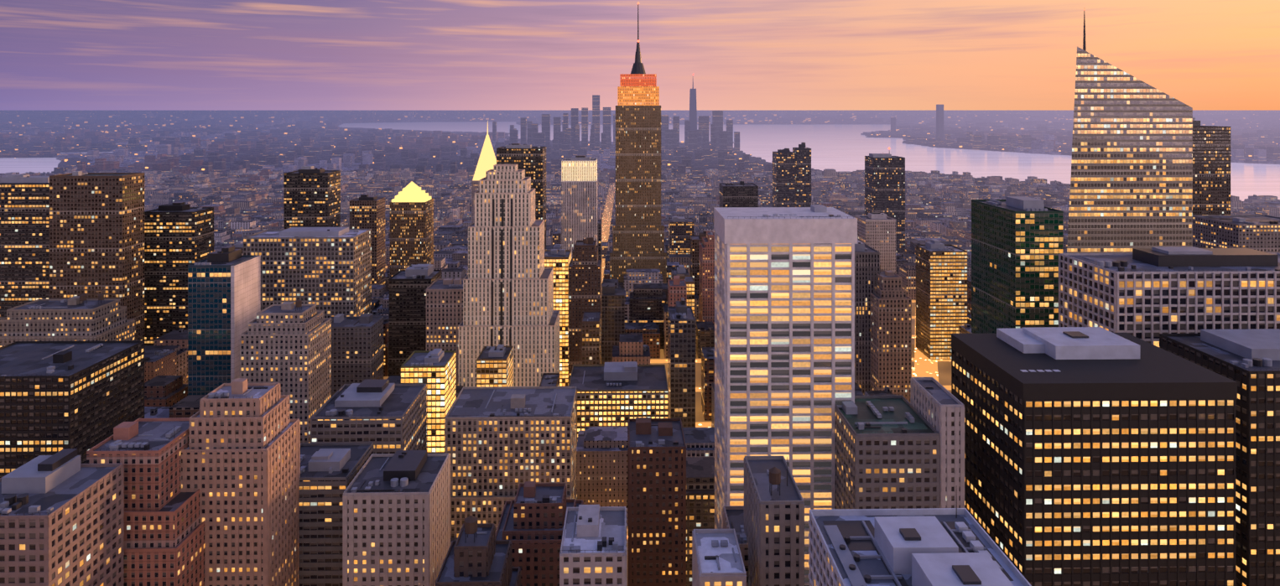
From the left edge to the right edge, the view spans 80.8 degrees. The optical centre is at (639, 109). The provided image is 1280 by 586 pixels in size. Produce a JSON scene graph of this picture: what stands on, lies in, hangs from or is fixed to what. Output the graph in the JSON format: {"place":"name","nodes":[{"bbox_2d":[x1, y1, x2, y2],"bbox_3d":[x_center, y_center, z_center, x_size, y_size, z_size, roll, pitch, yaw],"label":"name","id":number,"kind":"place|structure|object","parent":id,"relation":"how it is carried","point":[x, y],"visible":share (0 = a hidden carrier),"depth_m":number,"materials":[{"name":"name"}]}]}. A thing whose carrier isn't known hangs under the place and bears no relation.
{"place":"outdoors","nodes":[
{"label":"outdoors","id":0,"kind":"place"},
{"bbox_2d":[0,174,49,319],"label":"dark tower","id":1,"kind":"structure","parent":0,"point":[24,238],"depth_m":705.73,"materials":[{"name":"glass"}]},
{"bbox_2d":[472,123,496,180],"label":"pointed roof","id":2,"kind":"structure","parent":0,"point":[487,160],"depth_m":1401.11,"materials":[{"name":"metal"}]},
{"bbox_2d":[476,344,513,387],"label":"office building","id":3,"kind":"structure","parent":0,"point":[494,366],"depth_m":555.64,"materials":[{"name":"glass"}]},
{"bbox_2d":[561,179,597,259],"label":"skyscraper","id":4,"kind":"structure","parent":0,"point":[579,210],"depth_m":894.80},
{"bbox_2d":[561,155,597,181],"bbox_3d":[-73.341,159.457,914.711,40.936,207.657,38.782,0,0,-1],"label":"crown","id":5,"kind":"object","parent":4,"relation":"on","point":[580,168],"visible":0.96,"depth_m":895.39},
{"bbox_2d":[559,504,627,585],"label":"building","id":6,"kind":"structure","parent":0,"point":[594,548],"depth_m":250.35,"materials":[{"name":"concrete"}]},
{"bbox_2d":[601,282,624,364],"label":"tower","id":7,"kind":"structure","parent":0,"point":[612,313],"depth_m":743.62,"materials":[{"name":"concrete"}]},
{"bbox_2d":[0,121,1279,201],"bbox_3d":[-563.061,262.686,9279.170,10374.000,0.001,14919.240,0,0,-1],"label":"water","id":8,"kind":"structure","parent":0,"point":[837,148],"depth_m":4394.48,"materials":[{"name":"purple liquid"}]},
{"bbox_2d":[0,110,1279,422],"bbox_3d":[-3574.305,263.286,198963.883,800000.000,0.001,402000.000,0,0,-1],"label":"ground","id":9,"kind":"structure","parent":0,"point":[944,372],"depth_m":66141.38,"materials":[{"name":"grey"}]},
{"bbox_2d":[0,448,124,585],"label":"building","id":10,"kind":"structure","parent":9,"relation":"on","point":[61,518],"depth_m":268.92,"materials":[{"name":"concrete"}]},
{"bbox_2d":[0,293,135,347],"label":"building","id":11,"kind":"structure","parent":9,"relation":"on","point":[81,318],"depth_m":555.01,"materials":[{"name":"concrete"}]},
{"bbox_2d":[0,340,144,478],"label":"office building","id":12,"kind":"structure","parent":9,"relation":"on","point":[80,397],"depth_m":423.10,"materials":[{"name":"metal"}]},
{"bbox_2d":[49,171,144,340],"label":"brown tower","id":13,"kind":"structure","parent":9,"relation":"on","point":[96,234],"depth_m":687.24,"materials":[{"name":"concrete"}]},
{"bbox_2d":[86,417,204,585],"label":"building","id":14,"kind":"structure","parent":9,"relation":"on","point":[163,536],"depth_m":297.55,"materials":[{"name":"brick"}]},
{"bbox_2d":[144,202,213,345],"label":"dark tower","id":15,"kind":"structure","parent":9,"relation":"on","point":[179,237],"depth_m":747.74,"materials":[{"name":"glass"}]},
{"bbox_2d":[187,245,255,395],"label":"office building","id":16,"kind":"structure","parent":9,"relation":"on","point":[209,324],"depth_m":550.43,"materials":[{"name":"glass"}]},
{"bbox_2d":[233,240,243,253],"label":"building","id":17,"kind":"structure","parent":9,"relation":"on","point":[238,245],"depth_m":984.28,"materials":[{"name":"concrete"}]},
{"bbox_2d":[180,378,300,585],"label":"tan tower","id":18,"kind":"structure","parent":9,"relation":"on","point":[240,462],"depth_m":315.40,"materials":[{"name":"brick"}]},
{"bbox_2d":[230,255,260,383],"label":"side wall","id":19,"kind":"structure","parent":9,"relation":"on","point":[245,292],"depth_m":560.65,"materials":[{"name":"concrete"}]},
{"bbox_2d":[239,299,331,443],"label":"office building","id":20,"kind":"structure","parent":9,"relation":"on","point":[287,346],"depth_m":512.00,"materials":[{"name":"stone"}]},
{"bbox_2d":[243,227,371,317],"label":"office building","id":21,"kind":"structure","parent":9,"relation":"on","point":[328,270],"depth_m":631.34,"materials":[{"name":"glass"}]},
{"bbox_2d":[283,166,340,228],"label":"building","id":22,"kind":"structure","parent":9,"relation":"on","point":[311,196],"depth_m":889.20,"materials":[{"name":"metal"}]},
{"bbox_2d":[298,442,373,585],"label":"building","id":23,"kind":"structure","parent":9,"relation":"on","point":[329,471],"depth_m":343.39,"materials":[{"name":"concrete"}]},
{"bbox_2d":[329,313,383,396],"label":"grey slab","id":24,"kind":"structure","parent":9,"relation":"on","point":[356,349],"depth_m":592.14,"materials":[{"name":"concrete"}]},
{"bbox_2d":[349,194,385,285],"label":"slim tower","id":25,"kind":"structure","parent":9,"relation":"on","point":[366,211],"depth_m":989.88,"materials":[{"name":"concrete"}]},
{"bbox_2d":[310,379,426,453],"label":"office building","id":26,"kind":"structure","parent":9,"relation":"on","point":[384,416],"depth_m":403.85,"materials":[{"name":"concrete"}]},
{"bbox_2d":[342,450,450,585],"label":"building","id":27,"kind":"structure","parent":9,"relation":"on","point":[396,518],"depth_m":324.00,"materials":[{"name":"concrete"}]},
{"bbox_2d":[390,197,433,277],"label":"office tower","id":28,"kind":"structure","parent":9,"relation":"on","point":[411,233],"depth_m":940.98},
{"bbox_2d":[391,181,431,202],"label":"pyramid roof","id":29,"kind":"structure","parent":28,"relation":"on","point":[412,191],"depth_m":950.39,"materials":[{"name":"yellow metal"}]},
{"bbox_2d":[388,264,441,377],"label":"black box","id":30,"kind":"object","parent":9,"relation":"on","point":[409,285],"visible":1,"depth_m":692.28,"materials":[{"name":"metal"}]},
{"bbox_2d":[400,348,455,453],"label":"office building","id":31,"kind":"structure","parent":9,"relation":"on","point":[434,371],"depth_m":493.71,"materials":[{"name":"metal"}]},
{"bbox_2d":[426,278,463,385],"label":"office building","id":32,"kind":"structure","parent":9,"relation":"on","point":[444,309],"depth_m":633.18,"materials":[{"name":"stone"}]},
{"bbox_2d":[471,180,479,223],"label":"office building","id":33,"kind":"structure","parent":9,"relation":"on","point":[475,186],"depth_m":1389.68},
{"bbox_2d":[434,515,520,585],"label":"building","id":34,"kind":"structure","parent":9,"relation":"on","point":[478,554],"depth_m":256.17,"materials":[{"name":"brick"}]},
{"bbox_2d":[458,164,559,387],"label":"art deco tower","id":35,"kind":"structure","parent":9,"relation":"on","point":[534,326],"depth_m":596.73,"materials":[{"name":"beige stone"}]},
{"bbox_2d":[490,198,512,346],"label":"window strips","id":36,"kind":"object","parent":35,"relation":"attached to","point":[502,277],"visible":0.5,"depth_m":597.73,"materials":[{"name":"black glass"}]},
{"bbox_2d":[445,386,576,544],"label":"office building","id":37,"kind":"structure","parent":9,"relation":"on","point":[502,444],"depth_m":420.87,"materials":[{"name":"stone"}]},
{"bbox_2d":[496,143,546,249],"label":"dark tower","id":38,"kind":"structure","parent":9,"relation":"on","point":[530,159],"depth_m":993.69,"materials":[{"name":"glass"}]},
{"bbox_2d":[495,481,583,585],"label":"building","id":39,"kind":"structure","parent":9,"relation":"on","point":[531,524],"depth_m":301.64,"materials":[{"name":"brick"}]},
{"bbox_2d":[539,373,559,386],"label":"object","id":40,"kind":"structure","parent":9,"relation":"on","point":[549,379],"depth_m":574.70,"materials":[{"name":"concrete"}]},
{"bbox_2d":[546,244,561,249],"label":"building","id":41,"kind":"structure","parent":9,"relation":"on","point":[557,247],"depth_m":1190.15,"materials":[{"name":"concrete"}]},
{"bbox_2d":[552,228,561,246],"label":"building","id":42,"kind":"structure","parent":9,"relation":"on","point":[557,236],"depth_m":1255.30,"materials":[{"name":"stone"}]},
{"bbox_2d":[544,249,571,386],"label":"office building","id":43,"kind":"structure","parent":9,"relation":"on","point":[558,261],"depth_m":714.80,"materials":[{"name":"metal"}]},
{"bbox_2d":[568,237,601,384],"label":"brown tower","id":44,"kind":"structure","parent":9,"relation":"on","point":[585,279],"depth_m":695.18,"materials":[{"name":"concrete"}]},
{"bbox_2d":[582,311,600,364],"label":"tower","id":45,"kind":"structure","parent":9,"relation":"on","point":[590,337],"depth_m":618.58,"materials":[{"name":"stone"}]},
{"bbox_2d":[597,219,601,258],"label":"tower","id":46,"kind":"structure","parent":9,"relation":"on","point":[599,233],"depth_m":1009.82,"materials":[{"name":"metal"}]},
{"bbox_2d":[601,239,607,258],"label":"building","id":47,"kind":"structure","parent":9,"relation":"on","point":[604,247],"depth_m":1328.69,"materials":[{"name":"concrete"}]},
{"bbox_2d":[492,94,739,153],"bbox_3d":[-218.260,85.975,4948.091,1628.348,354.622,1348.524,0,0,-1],"label":"distant skyline","id":48,"kind":"structure","parent":9,"relation":"on","point":[720,138],"depth_m":4651.00},
{"bbox_2d":[568,361,668,445],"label":"office building","id":49,"kind":"structure","parent":9,"relation":"on","point":[614,394],"depth_m":516.30,"materials":[{"name":"metal"}]},
{"bbox_2d":[609,105,666,287],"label":"skyscraper","id":50,"kind":"structure","parent":9,"relation":"on","point":[638,234],"depth_m":1000.86,"materials":[{"name":"brown stone"}]},
{"bbox_2d":[617,86,659,105],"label":"illuminated upper floors","id":51,"kind":"structure","parent":50,"relation":"on","point":[637,96],"depth_m":1003.12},
{"bbox_2d":[619,73,656,86],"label":"skyscraper crown","id":52,"kind":"object","parent":51,"relation":"on","point":[637,80],"visible":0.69,"depth_m":1006.12},
{"bbox_2d":[630,4,645,73],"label":"spire","id":53,"kind":"structure","parent":52,"relation":"on","point":[637,67],"depth_m":1018.15,"materials":[{"name":"grey metal"}]},
{"bbox_2d":[0,166,1279,585],"bbox_3d":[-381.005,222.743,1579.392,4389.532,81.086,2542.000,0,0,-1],"label":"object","id":54,"kind":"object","parent":9,"relation":"on","point":[250,202],"visible":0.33,"depth_m":1518.80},
{"bbox_2d":[0,111,1279,182],"bbox_3d":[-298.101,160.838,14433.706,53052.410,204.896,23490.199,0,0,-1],"label":"water","id":55,"kind":"structure","parent":9,"relation":"on","point":[266,143],"depth_m":5679.38,"materials":[{"name":"liquid"}]},
{"bbox_2d":[0,113,1279,170],"bbox_3d":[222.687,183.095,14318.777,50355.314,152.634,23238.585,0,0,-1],"label":"lights","id":56,"kind":"object","parent":55,"relation":"attached to","point":[106,132],"visible":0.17,"depth_m":12248.30},
{"bbox_2d":[627,417,686,585],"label":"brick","id":57,"kind":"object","parent":9,"relation":"on","point":[656,502],"visible":1,"depth_m":335.97,"materials":[{"name":"brick"}]},
{"bbox_2d":[667,275,686,306],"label":"building","id":58,"kind":"structure","parent":9,"relation":"on","point":[677,288],"depth_m":704.01,"materials":[{"name":"brick"}]},
{"bbox_2d":[671,265,689,279],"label":"building","id":59,"kind":"structure","parent":9,"relation":"on","point":[680,269],"depth_m":855.02,"materials":[{"name":"concrete"}]},
{"bbox_2d":[667,297,695,427],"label":"tower","id":60,"kind":"structure","parent":9,"relation":"on","point":[681,351],"depth_m":578.16,"materials":[{"name":"concrete"}]},
{"bbox_2d":[668,216,694,254],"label":"tower","id":61,"kind":"structure","parent":9,"relation":"on","point":[681,230],"depth_m":1163.95,"materials":[{"name":"glass"}]},
{"bbox_2d":[676,274,694,315],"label":"building","id":62,"kind":"structure","parent":9,"relation":"on","point":[689,281],"depth_m":744.76,"materials":[{"name":"glass"}]},
{"bbox_2d":[689,78,697,130],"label":"skyscraper","id":63,"kind":"structure","parent":9,"relation":"on","point":[693,114],"depth_m":5006.00,"materials":[{"name":"glass"}]},
{"bbox_2d":[698,231,714,326],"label":"tower","id":64,"kind":"structure","parent":9,"relation":"on","point":[706,278],"depth_m":843.71,"materials":[{"name":"brick"}]},
{"bbox_2d":[719,181,758,207],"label":"building","id":65,"kind":"structure","parent":9,"relation":"on","point":[741,194],"depth_m":1098.92,"materials":[{"name":"metal"}]},
{"bbox_2d":[744,455,804,585],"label":"building","id":66,"kind":"structure","parent":9,"relation":"on","point":[774,516],"depth_m":236.87,"materials":[{"name":"concrete"}]},
{"bbox_2d":[772,148,794,207],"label":"skyscraper","id":67,"kind":"structure","parent":9,"relation":"on","point":[783,178],"depth_m":1300.79,"materials":[{"name":"metal"}]},
{"bbox_2d":[792,142,811,207],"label":"skyscraper","id":68,"kind":"structure","parent":9,"relation":"on","point":[802,175],"depth_m":1301.37,"materials":[{"name":"metal"}]},
{"bbox_2d":[854,239,879,395],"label":"building","id":69,"kind":"structure","parent":9,"relation":"on","point":[866,264],"depth_m":639.53,"materials":[{"name":"concrete"}]},
{"bbox_2d":[855,212,895,273],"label":"building","id":70,"kind":"structure","parent":9,"relation":"on","point":[876,231],"depth_m":901.49,"materials":[{"name":"concrete"}]},
{"bbox_2d":[834,395,939,509],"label":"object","id":71,"kind":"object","parent":9,"relation":"on","point":[887,451],"visible":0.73,"depth_m":297.92,"materials":[{"name":"concrete"}]},
{"bbox_2d":[870,265,911,402],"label":"building","id":72,"kind":"structure","parent":9,"relation":"on","point":[891,335],"depth_m":620.00,"materials":[{"name":"concrete"}]},
{"bbox_2d":[860,117,932,135],"bbox_3d":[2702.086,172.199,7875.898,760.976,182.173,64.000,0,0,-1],"label":"island","id":73,"kind":"structure","parent":9,"relation":"on","point":[893,126],"depth_m":7854.83,"materials":[{"name":"grey"}]},
{"bbox_2d":[910,377,964,508],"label":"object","id":74,"kind":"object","parent":9,"relation":"on","point":[938,407],"visible":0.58,"depth_m":298.08,"materials":[{"name":"concrete"}]},
{"bbox_2d":[936,104,943,140],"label":"distant tower","id":75,"kind":"structure","parent":9,"relation":"on","point":[939,120],"depth_m":5899.66,"materials":[{"name":"grey"}]},
{"bbox_2d":[915,239,967,359],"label":"office building","id":76,"kind":"structure","parent":9,"relation":"on","point":[941,293],"depth_m":792.11,"materials":[{"name":"glass"}]},
{"bbox_2d":[971,196,1063,333],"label":"office building","id":77,"kind":"structure","parent":9,"relation":"on","point":[1017,246],"depth_m":485.87,"materials":[{"name":"glass"}]},
{"bbox_2d":[951,333,1237,585],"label":"black slab","id":78,"kind":"structure","parent":9,"relation":"on","point":[1119,472],"depth_m":281.43,"materials":[{"name":"metal"}]},
{"bbox_2d":[996,327,1139,372],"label":"rooftop mechanical penthouse","id":79,"kind":"object","parent":78,"relation":"on","point":[1078,343],"visible":0.69,"depth_m":314.99,"materials":[{"name":"grey concrete"}]},
{"bbox_2d":[1066,46,1192,253],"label":"tower","id":80,"kind":"structure","parent":9,"relation":"on","point":[1131,177],"depth_m":522.15,"materials":[{"name":"grey glass"}]},
{"bbox_2d":[1082,11,1086,51],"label":"spire","id":81,"kind":"object","parent":80,"relation":"on","point":[1084,44],"visible":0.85,"depth_m":535.36,"materials":[{"name":"metal"}]},
{"bbox_2d":[1058,246,1279,347],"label":"office building","id":82,"kind":"structure","parent":9,"relation":"on","point":[1149,295],"depth_m":386.64,"materials":[{"name":"concrete"}]},
{"bbox_2d":[1192,117,1230,215],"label":"building","id":83,"kind":"structure","parent":9,"relation":"on","point":[1211,170],"depth_m":807.17,"materials":[{"name":"glass"}]},
{"bbox_2d":[1159,328,1279,585],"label":"black slab","id":84,"kind":"structure","parent":9,"relation":"on","point":[1247,361],"depth_m":310.80,"materials":[{"name":"metal"}]},
{"bbox_2d":[1192,214,1279,253],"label":"office building","id":85,"kind":"structure","parent":9,"relation":"on","point":[1260,232],"depth_m":720.27,"materials":[{"name":"concrete"}]},
{"bbox_2d":[0,0,1279,110],"label":"sky","id":86,"kind":"structure","parent":0,"point":[55,54],"materials":[{"name":"purple"}]},
{"bbox_2d":[385,182,951,427],"bbox_3d":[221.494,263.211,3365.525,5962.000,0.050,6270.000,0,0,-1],"label":"street","id":87,"kind":"structure","parent":0,"point":[606,217],"depth_m":1587.48,"materials":[{"name":"grey asphalt"}]},
{"bbox_2d":[689,230,708,295],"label":"tower","id":88,"kind":"structure","parent":0,"point":[694,240],"depth_m":954.14,"materials":[{"name":"concrete"}]},
{"bbox_2d":[692,529,746,585],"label":"building","id":89,"kind":"structure","parent":0,"point":[717,560],"depth_m":236.33,"materials":[{"name":"concrete"}]},
{"bbox_2d":[722,505,748,585],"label":"building","id":90,"kind":"structure","parent":0,"point":[732,517],"depth_m":273.32,"materials":[{"name":"concrete"}]},
{"bbox_2d":[713,204,857,585],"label":"white grid tower","id":91,"kind":"structure","parent":0,"point":[784,330],"depth_m":326.94,"materials":[{"name":"metal"}]},
{"bbox_2d":[864,153,905,257],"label":"skyscraper","id":92,"kind":"structure","parent":0,"point":[884,183],"depth_m":1203.60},
{"bbox_2d":[808,508,1031,585],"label":"building","id":93,"kind":"structure","parent":0,"point":[826,569],"depth_m":199.22,"materials":[{"name":"concrete"}]},
{"bbox_2d":[822,494,1013,585],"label":"rooftop","id":94,"kind":"object","parent":93,"relation":"on","point":[928,551],"visible":1,"depth_m":185.25,"materials":[{"name":"grey concrete"}]},
{"bbox_2d":[914,306,938,382],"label":"street","id":95,"kind":"structure","parent":0,"point":[925,366],"depth_m":771.49,"materials":[{"name":"orange"}]},
{"bbox_2d":[936,131,1035,151],"bbox_3d":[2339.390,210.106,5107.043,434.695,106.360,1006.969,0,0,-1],"label":"jersey shore","id":96,"kind":"structure","parent":0,"point":[992,142],"depth_m":4939.81,"materials":[{"name":"grey"}]}
]}

